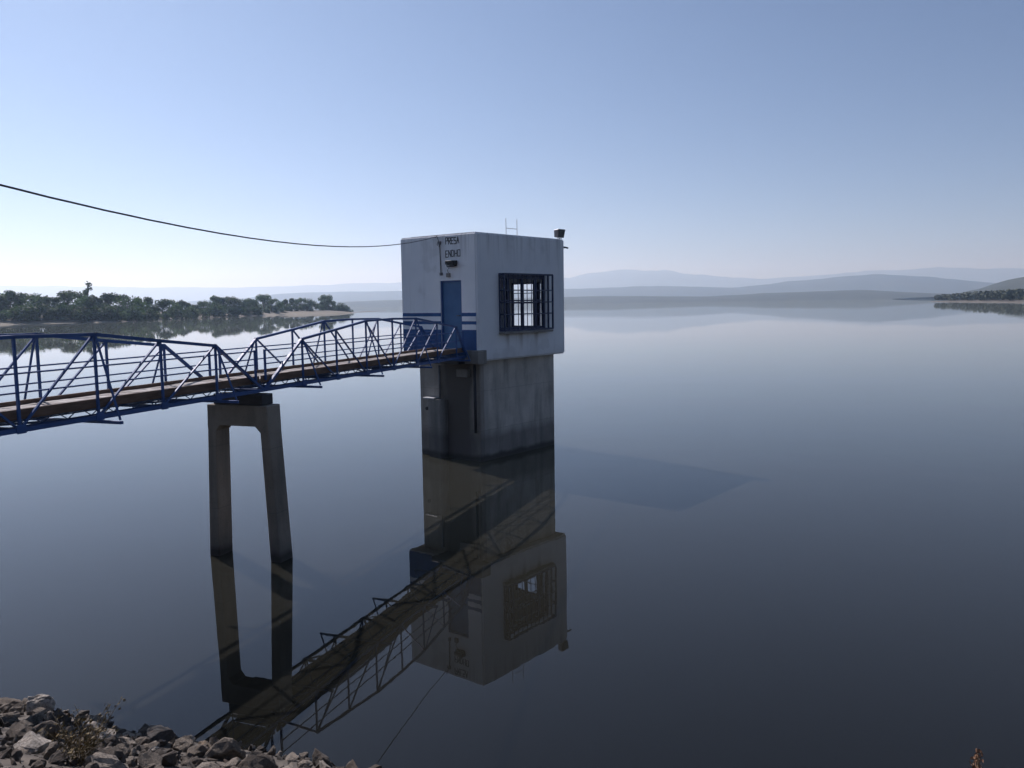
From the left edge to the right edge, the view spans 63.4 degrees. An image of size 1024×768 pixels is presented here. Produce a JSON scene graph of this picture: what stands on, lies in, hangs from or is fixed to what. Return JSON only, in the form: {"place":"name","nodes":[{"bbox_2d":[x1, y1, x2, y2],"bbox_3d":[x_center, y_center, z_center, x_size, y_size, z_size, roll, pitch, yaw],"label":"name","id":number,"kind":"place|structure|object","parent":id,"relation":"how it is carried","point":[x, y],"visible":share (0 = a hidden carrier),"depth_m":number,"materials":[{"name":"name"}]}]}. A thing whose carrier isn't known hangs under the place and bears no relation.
{"place":"outdoors","nodes":[
{"label":"outdoors","id":0,"kind":"place"},
{"bbox_2d":[0,711,331,767],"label":"ground","id":1,"kind":"structure","parent":0,"point":[25,759],"depth_m":7.74,"materials":[{"name":"soil"}]},
{"bbox_2d":[0,703,12,712],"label":"rock","id":2,"kind":"object","parent":1,"relation":"on","point":[7,706],"visible":0.51,"depth_m":9.57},
{"bbox_2d":[0,696,23,706],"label":"rock","id":3,"kind":"object","parent":1,"relation":"on","point":[13,702],"visible":0.61,"depth_m":9.98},
{"bbox_2d":[8,705,22,711],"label":"rock","id":4,"kind":"object","parent":1,"relation":"on","point":[19,708],"visible":0.59,"depth_m":9.49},
{"bbox_2d":[5,723,36,740],"bbox_3d":[-4.264,3.048,7.180,0.234,0.132,0.243,41,8,-22],"label":"rock","id":5,"kind":"object","parent":1,"relation":"on","point":[19,730],"visible":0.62,"depth_m":7.16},
{"bbox_2d":[26,716,37,723],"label":"rock","id":6,"kind":"object","parent":1,"relation":"on","point":[33,719],"visible":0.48,"depth_m":8.47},
{"bbox_2d":[13,731,51,753],"bbox_3d":[-4.042,3.072,6.981,0.222,0.229,0.314,0,6,7],"label":"rock","id":7,"kind":"object","parent":1,"relation":"on","point":[32,742],"visible":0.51,"depth_m":6.97,"materials":[{"name":"stone"}]},
{"bbox_2d":[26,707,44,714],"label":"rock","id":8,"kind":"object","parent":1,"relation":"on","point":[36,710],"visible":0.5,"depth_m":9.67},
{"bbox_2d":[30,758,43,767],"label":"rock","id":9,"kind":"object","parent":1,"relation":"on","point":[37,763],"visible":1,"depth_m":6.11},
{"bbox_2d":[34,709,47,720],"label":"rock","id":10,"kind":"object","parent":1,"relation":"on","point":[40,715],"visible":0.42,"depth_m":9.15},
{"bbox_2d":[27,693,55,711],"bbox_3d":[-5.644,3.875,9.916,0.309,0.328,0.200,16,-32,-34],"label":"rock","id":11,"kind":"object","parent":1,"relation":"on","point":[48,702],"visible":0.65,"depth_m":9.89,"materials":[{"name":"stone"}]},
{"bbox_2d":[37,724,49,736],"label":"rock","id":12,"kind":"object","parent":1,"relation":"on","point":[42,732],"visible":0.33,"depth_m":7.43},
{"bbox_2d":[33,721,60,739],"bbox_3d":[-4.293,3.228,7.653,0.241,0.203,0.179,0,6,6],"label":"rock","id":13,"kind":"object","parent":1,"relation":"on","point":[50,725],"visible":0.34,"depth_m":7.64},
{"bbox_2d":[43,741,70,759],"bbox_3d":[-3.699,3.005,6.688,0.181,0.218,0.324,9,-5,5],"label":"rock","id":14,"kind":"object","parent":1,"relation":"on","point":[53,746],"visible":0.29,"depth_m":6.66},
{"bbox_2d":[47,747,69,764],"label":"rock","id":15,"kind":"object","parent":1,"relation":"on","point":[56,757],"visible":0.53,"depth_m":6.45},
{"bbox_2d":[48,707,70,727],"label":"rock","id":16,"kind":"object","parent":1,"relation":"on","point":[56,714],"visible":0.39,"depth_m":8.51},
{"bbox_2d":[58,726,72,745],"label":"rock","id":17,"kind":"object","parent":1,"relation":"on","point":[67,728],"visible":0.12,"depth_m":7.55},
{"bbox_2d":[38,697,125,764],"bbox_3d":[-3.439,2.848,6.569,0.572,0.522,0.534,-1,6,0],"label":"dry weed","id":18,"kind":"object","parent":1,"relation":"on","point":[88,746],"visible":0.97,"depth_m":6.63,"materials":[{"name":"plant"}]},
{"bbox_2d":[85,762,99,767],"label":"rock","id":19,"kind":"object","parent":1,"relation":"on","point":[92,765],"visible":1,"depth_m":5.99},
{"bbox_2d":[88,714,105,724],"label":"rock","id":20,"kind":"object","parent":1,"relation":"on","point":[95,717],"visible":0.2,"depth_m":9.14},
{"bbox_2d":[82,720,115,735],"bbox_3d":[-4.265,3.627,8.578,0.425,0.168,0.314,26,-28,4],"label":"rock","id":21,"kind":"object","parent":1,"relation":"on","point":[93,723],"visible":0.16,"depth_m":8.48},
{"bbox_2d":[96,728,114,740],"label":"rock","id":22,"kind":"object","parent":1,"relation":"on","point":[105,733],"visible":0.28,"depth_m":8.37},
{"bbox_2d":[85,753,128,767],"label":"rock","id":23,"kind":"object","parent":1,"relation":"on","point":[103,760],"visible":0.91,"depth_m":6.45,"materials":[{"name":"stone"}]},
{"bbox_2d":[104,736,120,746],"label":"rock","id":24,"kind":"object","parent":1,"relation":"on","point":[114,739],"visible":0.44,"depth_m":7.90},
{"bbox_2d":[106,744,125,761],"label":"rock","id":25,"kind":"object","parent":1,"relation":"on","point":[116,751],"visible":0.28,"depth_m":6.98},
{"bbox_2d":[119,744,129,757],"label":"rock","id":26,"kind":"object","parent":1,"relation":"on","point":[125,748],"visible":0.42,"depth_m":7.53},
{"bbox_2d":[119,735,136,747],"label":"rock","id":27,"kind":"object","parent":1,"relation":"on","point":[125,739],"visible":0.6,"depth_m":8.22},
{"bbox_2d":[135,736,150,744],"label":"rock","id":28,"kind":"object","parent":1,"relation":"on","point":[141,740],"visible":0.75,"depth_m":8.43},
{"bbox_2d":[138,724,158,734],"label":"rock","id":29,"kind":"object","parent":1,"relation":"on","point":[144,730],"visible":0.23,"depth_m":9.16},
{"bbox_2d":[139,750,162,765],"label":"rock","id":30,"kind":"object","parent":1,"relation":"on","point":[148,756],"visible":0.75,"depth_m":6.90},
{"bbox_2d":[144,742,159,748],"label":"rock","id":31,"kind":"object","parent":1,"relation":"on","point":[150,745],"visible":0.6,"depth_m":8.23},
{"bbox_2d":[146,725,175,746],"bbox_3d":[-3.708,3.707,8.754,0.301,0.168,0.404,9,-5,-24],"label":"rock","id":32,"kind":"object","parent":1,"relation":"on","point":[155,733],"visible":0.77,"depth_m":8.68,"materials":[{"name":"stone"}]},
{"bbox_2d":[0,706,334,767],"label":"rubble","id":33,"kind":"object","parent":1,"relation":"on","point":[14,755],"visible":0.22,"depth_m":7.85,"materials":[{"name":"stone"}]},
{"bbox_2d":[160,751,177,766],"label":"rock","id":34,"kind":"object","parent":1,"relation":"on","point":[169,759],"visible":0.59,"depth_m":7.07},
{"bbox_2d":[173,736,193,752],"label":"rock","id":35,"kind":"object","parent":1,"relation":"on","point":[183,744],"visible":0.62,"depth_m":8.55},
{"bbox_2d":[180,757,195,767],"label":"rock","id":36,"kind":"object","parent":1,"relation":"on","point":[186,762],"visible":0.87,"depth_m":7.13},
{"bbox_2d":[189,744,207,757],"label":"rock","id":37,"kind":"object","parent":1,"relation":"on","point":[199,751],"visible":0.59,"depth_m":8.14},
{"bbox_2d":[197,740,212,748],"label":"rock","id":38,"kind":"object","parent":1,"relation":"on","point":[205,742],"visible":0.44,"depth_m":8.68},
{"bbox_2d":[195,761,219,767],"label":"rock","id":39,"kind":"object","parent":1,"relation":"on","point":[205,764],"visible":1,"depth_m":6.93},
{"bbox_2d":[204,739,246,759],"bbox_3d":[-2.825,3.640,8.161,0.347,0.258,0.240,1,6,15],"label":"rock","id":40,"kind":"object","parent":1,"relation":"on","point":[227,749],"visible":0.81,"depth_m":8.13,"materials":[{"name":"stone"}]},
{"bbox_2d":[221,756,240,767],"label":"rock","id":41,"kind":"object","parent":1,"relation":"on","point":[235,761],"visible":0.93,"depth_m":7.47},
{"bbox_2d":[237,751,277,767],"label":"rock","id":42,"kind":"object","parent":1,"relation":"on","point":[255,759],"visible":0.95,"depth_m":7.66,"materials":[{"name":"stone"}]},
{"bbox_2d":[285,752,298,761],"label":"rock","id":43,"kind":"object","parent":1,"relation":"on","point":[292,757],"visible":0.87,"depth_m":8.64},
{"bbox_2d":[297,760,311,767],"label":"rock","id":44,"kind":"object","parent":1,"relation":"on","point":[301,764],"visible":0.94,"depth_m":8.27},
{"bbox_2d":[312,748,331,766],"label":"rock","id":45,"kind":"object","parent":1,"relation":"on","point":[317,755],"visible":0.77,"depth_m":8.57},
{"bbox_2d":[319,760,330,767],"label":"rock","id":46,"kind":"object","parent":1,"relation":"on","point":[323,764],"visible":1,"depth_m":8.35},
{"bbox_2d":[346,759,357,767],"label":"rock","id":47,"kind":"object","parent":1,"relation":"on","point":[351,764],"visible":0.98,"depth_m":8.47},
{"bbox_2d":[970,748,983,767],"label":"seed stalk","id":48,"kind":"object","parent":1,"relation":"on","point":[975,758],"visible":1,"depth_m":3.15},
{"bbox_3d":[-5.930,-0.047,3.808,0.260,4.825,0.700,-1,6,0],"label":"utility pole","id":49,"kind":"object","parent":1,"relation":"on","visible":0},
{"bbox_2d":[0,184,438,246],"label":"overhead cable","id":50,"kind":"object","parent":49,"relation":"attached to","point":[26,191],"visible":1,"depth_m":11.13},
{"bbox_2d":[0,310,352,324],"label":"shore","id":51,"kind":"structure","parent":0,"point":[47,321],"depth_m":310.38,"materials":[{"name":"soil"}]},
{"bbox_2d":[0,293,9,311],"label":"broadleaf tree","id":52,"kind":"object","parent":51,"relation":"on","point":[3,298],"visible":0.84,"depth_m":309.44,"materials":[{"name":"green plant"}]},
{"bbox_2d":[1,305,24,320],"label":"bush","id":53,"kind":"object","parent":51,"relation":"on","point":[16,314],"visible":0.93,"depth_m":290.71,"materials":[{"name":"green plant"}]},
{"bbox_2d":[2,290,26,310],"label":"broadleaf tree","id":54,"kind":"object","parent":51,"relation":"on","point":[12,296],"visible":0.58,"depth_m":313.73,"materials":[{"name":"green plant"}]},
{"bbox_2d":[6,292,25,308],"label":"broadleaf tree","id":55,"kind":"object","parent":51,"relation":"on","point":[17,295],"visible":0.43,"depth_m":315.64,"materials":[{"name":"green plant"}]},
{"bbox_2d":[20,304,40,320],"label":"bush","id":56,"kind":"object","parent":51,"relation":"on","point":[29,311],"visible":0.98,"depth_m":293.01,"materials":[{"name":"green plant"}]},
{"bbox_2d":[18,294,51,313],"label":"broadleaf tree","id":57,"kind":"object","parent":51,"relation":"on","point":[32,301],"visible":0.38,"depth_m":306.41,"materials":[{"name":"green plant"}]},
{"bbox_2d":[22,303,57,319],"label":"bush","id":58,"kind":"object","parent":51,"relation":"on","point":[40,307],"visible":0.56,"depth_m":298.80,"materials":[{"name":"green plant"}]},
{"bbox_2d":[38,295,50,307],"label":"broadleaf tree","id":59,"kind":"object","parent":51,"relation":"on","point":[47,301],"visible":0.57,"depth_m":309.51,"materials":[{"name":"green plant"}]},
{"bbox_2d":[43,306,67,320],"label":"bush","id":60,"kind":"object","parent":51,"relation":"on","point":[53,311],"visible":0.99,"depth_m":299.66,"materials":[{"name":"green plant"}]},
{"bbox_2d":[48,297,63,309],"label":"broadleaf tree","id":61,"kind":"object","parent":51,"relation":"on","point":[54,301],"visible":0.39,"depth_m":305.20,"materials":[{"name":"green plant"}]},
{"bbox_2d":[48,303,79,319],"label":"bush","id":62,"kind":"object","parent":51,"relation":"on","point":[64,307],"visible":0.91,"depth_m":301.58,"materials":[{"name":"green plant"}]},
{"bbox_2d":[56,291,74,304],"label":"broadleaf tree","id":63,"kind":"object","parent":51,"relation":"on","point":[67,302],"visible":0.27,"depth_m":322.26,"materials":[{"name":"green plant"}]},
{"bbox_2d":[59,290,87,308],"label":"broadleaf tree","id":64,"kind":"object","parent":51,"relation":"on","point":[68,295],"visible":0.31,"depth_m":318.14,"materials":[{"name":"green plant"}]},
{"bbox_2d":[68,304,89,320],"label":"bush","id":65,"kind":"object","parent":51,"relation":"on","point":[80,307],"visible":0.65,"depth_m":302.55,"materials":[{"name":"green plant"}]},
{"bbox_2d":[72,309,92,321],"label":"bush","id":66,"kind":"object","parent":51,"relation":"on","point":[86,315],"visible":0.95,"depth_m":301.37,"materials":[{"name":"green plant"}]},
{"bbox_2d":[67,295,98,310],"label":"broadleaf tree","id":67,"kind":"object","parent":51,"relation":"on","point":[85,302],"visible":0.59,"depth_m":309.62,"materials":[{"name":"green plant"}]},
{"bbox_2d":[82,281,92,295],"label":"tall tree","id":68,"kind":"object","parent":51,"relation":"on","point":[86,290],"visible":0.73,"depth_m":332.52,"materials":[{"name":"green plant"}]},
{"bbox_2d":[83,295,97,310],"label":"broadleaf tree","id":69,"kind":"object","parent":51,"relation":"on","point":[93,298],"visible":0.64,"depth_m":312.58,"materials":[{"name":"green plant"}]},
{"bbox_2d":[87,306,103,319],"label":"bush","id":70,"kind":"object","parent":51,"relation":"on","point":[94,314],"visible":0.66,"depth_m":308.06,"materials":[{"name":"green plant"}]},
{"bbox_2d":[92,304,119,320],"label":"bush","id":71,"kind":"object","parent":51,"relation":"on","point":[99,311],"visible":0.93,"depth_m":308.73,"materials":[{"name":"green plant"}]},
{"bbox_2d":[99,292,120,309],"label":"broadleaf tree","id":72,"kind":"object","parent":51,"relation":"on","point":[108,298],"visible":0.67,"depth_m":337.38,"materials":[{"name":"green plant"}]},
{"bbox_2d":[101,304,118,319],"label":"bush","id":73,"kind":"object","parent":51,"relation":"on","point":[108,306],"visible":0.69,"depth_m":308.87,"materials":[{"name":"green plant"}]},
{"bbox_2d":[111,311,127,320],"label":"bush","id":74,"kind":"object","parent":51,"relation":"on","point":[121,317],"visible":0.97,"depth_m":311.18,"materials":[{"name":"green plant"}]},
{"bbox_2d":[115,307,145,320],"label":"bush","id":75,"kind":"object","parent":51,"relation":"on","point":[121,310],"visible":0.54,"depth_m":318.84,"materials":[{"name":"green plant"}]},
{"bbox_2d":[113,295,151,312],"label":"broadleaf tree","id":76,"kind":"object","parent":51,"relation":"on","point":[128,302],"visible":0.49,"depth_m":334.32,"materials":[{"name":"green plant"}]},
{"bbox_2d":[123,304,144,320],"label":"bush","id":77,"kind":"object","parent":51,"relation":"on","point":[137,314],"visible":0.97,"depth_m":318.15,"materials":[{"name":"green plant"}]},
{"bbox_2d":[144,308,155,320],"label":"bush","id":78,"kind":"object","parent":51,"relation":"on","point":[149,312],"visible":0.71,"depth_m":329.55,"materials":[{"name":"green plant"}]},
{"bbox_2d":[143,297,161,317],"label":"broadleaf tree","id":79,"kind":"object","parent":51,"relation":"on","point":[148,299],"visible":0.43,"depth_m":355.16,"materials":[{"name":"green plant"}]},
{"bbox_2d":[152,299,175,318],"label":"broadleaf tree","id":80,"kind":"object","parent":51,"relation":"on","point":[163,304],"visible":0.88,"depth_m":354.56,"materials":[{"name":"green plant"}]},
{"bbox_2d":[169,303,185,316],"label":"broadleaf tree","id":81,"kind":"object","parent":51,"relation":"on","point":[175,306],"visible":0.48,"depth_m":371.82,"materials":[{"name":"green plant"}]},
{"bbox_2d":[170,309,187,318],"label":"bush","id":82,"kind":"object","parent":51,"relation":"on","point":[178,312],"visible":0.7,"depth_m":361.61,"materials":[{"name":"green plant"}]},
{"bbox_2d":[185,305,199,317],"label":"bush","id":83,"kind":"object","parent":51,"relation":"on","point":[194,311],"visible":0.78,"depth_m":380.30,"materials":[{"name":"green plant"}]},
{"bbox_2d":[199,300,220,309],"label":"broadleaf tree","id":84,"kind":"object","parent":51,"relation":"on","point":[207,304],"visible":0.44,"depth_m":416.91,"materials":[{"name":"green plant"}]},
{"bbox_2d":[209,295,222,305],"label":"broadleaf tree","id":85,"kind":"object","parent":51,"relation":"on","point":[214,298],"visible":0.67,"depth_m":430.42,"materials":[{"name":"green plant"}]},
{"bbox_2d":[204,304,228,316],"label":"bush","id":86,"kind":"object","parent":51,"relation":"on","point":[215,311],"visible":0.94,"depth_m":405.44,"materials":[{"name":"green plant"}]},
{"bbox_2d":[222,305,236,316],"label":"bush","id":87,"kind":"object","parent":51,"relation":"on","point":[231,311],"visible":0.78,"depth_m":424.28,"materials":[{"name":"green plant"}]},
{"bbox_2d":[225,297,243,314],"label":"broadleaf tree","id":88,"kind":"object","parent":51,"relation":"on","point":[229,301],"visible":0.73,"depth_m":432.47,"materials":[{"name":"green plant"}]},
{"bbox_2d":[234,305,246,315],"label":"bush","id":89,"kind":"object","parent":51,"relation":"on","point":[239,311],"visible":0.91,"depth_m":432.14,"materials":[{"name":"green plant"}]},
{"bbox_2d":[243,298,257,308],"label":"broadleaf tree","id":90,"kind":"object","parent":51,"relation":"on","point":[254,302],"visible":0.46,"depth_m":459.00,"materials":[{"name":"green plant"}]},
{"bbox_2d":[255,294,270,309],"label":"broadleaf tree","id":91,"kind":"object","parent":51,"relation":"on","point":[263,299],"visible":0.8,"depth_m":494.83,"materials":[{"name":"green plant"}]},
{"bbox_2d":[267,299,278,311],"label":"broadleaf tree","id":92,"kind":"object","parent":51,"relation":"on","point":[272,302],"visible":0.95,"depth_m":485.35,"materials":[{"name":"green plant"}]},
{"bbox_2d":[318,294,332,309],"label":"broadleaf tree","id":93,"kind":"object","parent":51,"relation":"on","point":[323,297],"visible":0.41,"depth_m":556.47,"materials":[{"name":"green plant"}]},
{"bbox_2d":[332,302,347,310],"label":"bush","id":94,"kind":"object","parent":51,"relation":"on","point":[337,307],"visible":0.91,"depth_m":552.19,"materials":[{"name":"green plant"}]},
{"bbox_2d":[0,299,1023,767],"bbox_3d":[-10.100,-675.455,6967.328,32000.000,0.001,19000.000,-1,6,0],"label":"water","id":95,"kind":"structure","parent":0,"point":[748,535],"depth_m":15.89,"materials":[{"name":"liquid"}]},
{"bbox_2d":[207,392,292,562],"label":"bridge pier","id":96,"kind":"structure","parent":95,"relation":"in","point":[260,412],"depth_m":15.69,"materials":[{"name":"concrete"}]},
{"bbox_2d":[0,333,264,435],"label":"bridge span","id":97,"kind":"object","parent":96,"relation":"on","point":[164,393],"visible":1,"depth_m":12.62,"materials":[{"name":"blue metal"}]},
{"bbox_2d":[420,350,553,461],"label":"intake tower","id":98,"kind":"structure","parent":95,"relation":"in","point":[478,407],"depth_m":25.90,"materials":[{"name":"concrete"}]},
{"bbox_2d":[218,317,470,391],"bbox_3d":[-3.480,-0.951,20.325,1.970,1.326,10.021,1,6,20],"label":"bridge span","id":99,"kind":"object","parent":98,"relation":"on","point":[321,371],"visible":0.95,"depth_m":18.99,"materials":[{"name":"blue metal"}]},
{"bbox_2d":[401,232,567,360],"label":"control house","id":100,"kind":"structure","parent":98,"relation":"on","point":[470,295],"depth_m":25.33,"materials":[{"name":"white paint"}]},
{"bbox_2d":[445,260,456,266],"bbox_3d":[-1.803,-3.563,24.564,0.418,0.190,0.200,4,7,39],"label":"wall lamp","id":101,"kind":"object","parent":100,"relation":"attached to","point":[451,263],"visible":1,"depth_m":24.47,"materials":[{"name":"metal"}]},
{"bbox_2d":[441,280,461,347],"bbox_3d":[-1.783,-2.090,24.928,0.858,2.028,0.102,4,7,39],"label":"door","id":102,"kind":"structure","parent":100,"relation":"in","point":[451,302],"depth_m":24.97,"materials":[{"name":"blue paint"}]},
{"bbox_2d":[498,273,553,333],"bbox_3d":[0.422,-2.522,25.918,0.345,1.840,2.545,4,7,39],"label":"window","id":103,"kind":"structure","parent":100,"relation":"in","point":[506,329],"depth_m":25.88,"materials":[{"name":"blue paint"}]},
{"bbox_2d":[511,282,540,326],"bbox_3d":[0.556,-2.721,28.498,1.416,1.512,0.060,4,7,39],"label":"window","id":104,"kind":"structure","parent":100,"relation":"in","point":[538,283],"depth_m":28.53,"materials":[{"name":"glass"}]},
{"bbox_2d":[554,229,564,238],"bbox_3d":[1.575,-4.919,27.430,0.224,0.399,0.394,4,7,39],"label":"floodlight","id":105,"kind":"object","parent":100,"relation":"attached to","point":[559,233],"visible":1,"depth_m":27.32,"materials":[{"name":"grey metal"}]},
{"bbox_2d":[0,267,1023,305],"bbox_3d":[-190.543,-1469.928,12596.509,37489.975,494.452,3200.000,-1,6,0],"label":"hills","id":106,"kind":"structure","parent":0,"point":[620,278],"depth_m":12086.88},
{"bbox_2d":[0,0,1023,287],"label":"sky","id":107,"kind":"structure","parent":0,"point":[756,139],"materials":[{"name":"blue"}]},
{"bbox_2d":[97,290,941,309],"bbox_3d":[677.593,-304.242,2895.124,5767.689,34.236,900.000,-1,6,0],"label":"hills","id":108,"kind":"structure","parent":0,"point":[839,295],"depth_m":2627.90,"materials":[{"name":"grey"}]},
{"bbox_2d":[154,274,994,304],"bbox_3d":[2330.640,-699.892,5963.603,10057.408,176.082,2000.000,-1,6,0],"label":"hills","id":109,"kind":"structure","parent":0,"point":[902,283],"depth_m":5516.54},
{"bbox_2d":[901,277,1023,298],"bbox_3d":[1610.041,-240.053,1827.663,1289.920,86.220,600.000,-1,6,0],"label":"hills","id":110,"kind":"structure","parent":0,"point":[1015,283],"depth_m":1885.53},
{"bbox_2d":[929,299,1023,302],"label":"shore","id":111,"kind":"structure","parent":0,"point":[1012,301],"depth_m":672.81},
{"bbox_2d":[934,288,1023,299],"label":"woods","id":112,"kind":"object","parent":111,"relation":"on","point":[1012,294],"visible":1,"depth_m":663.57,"materials":[{"name":"plant"}]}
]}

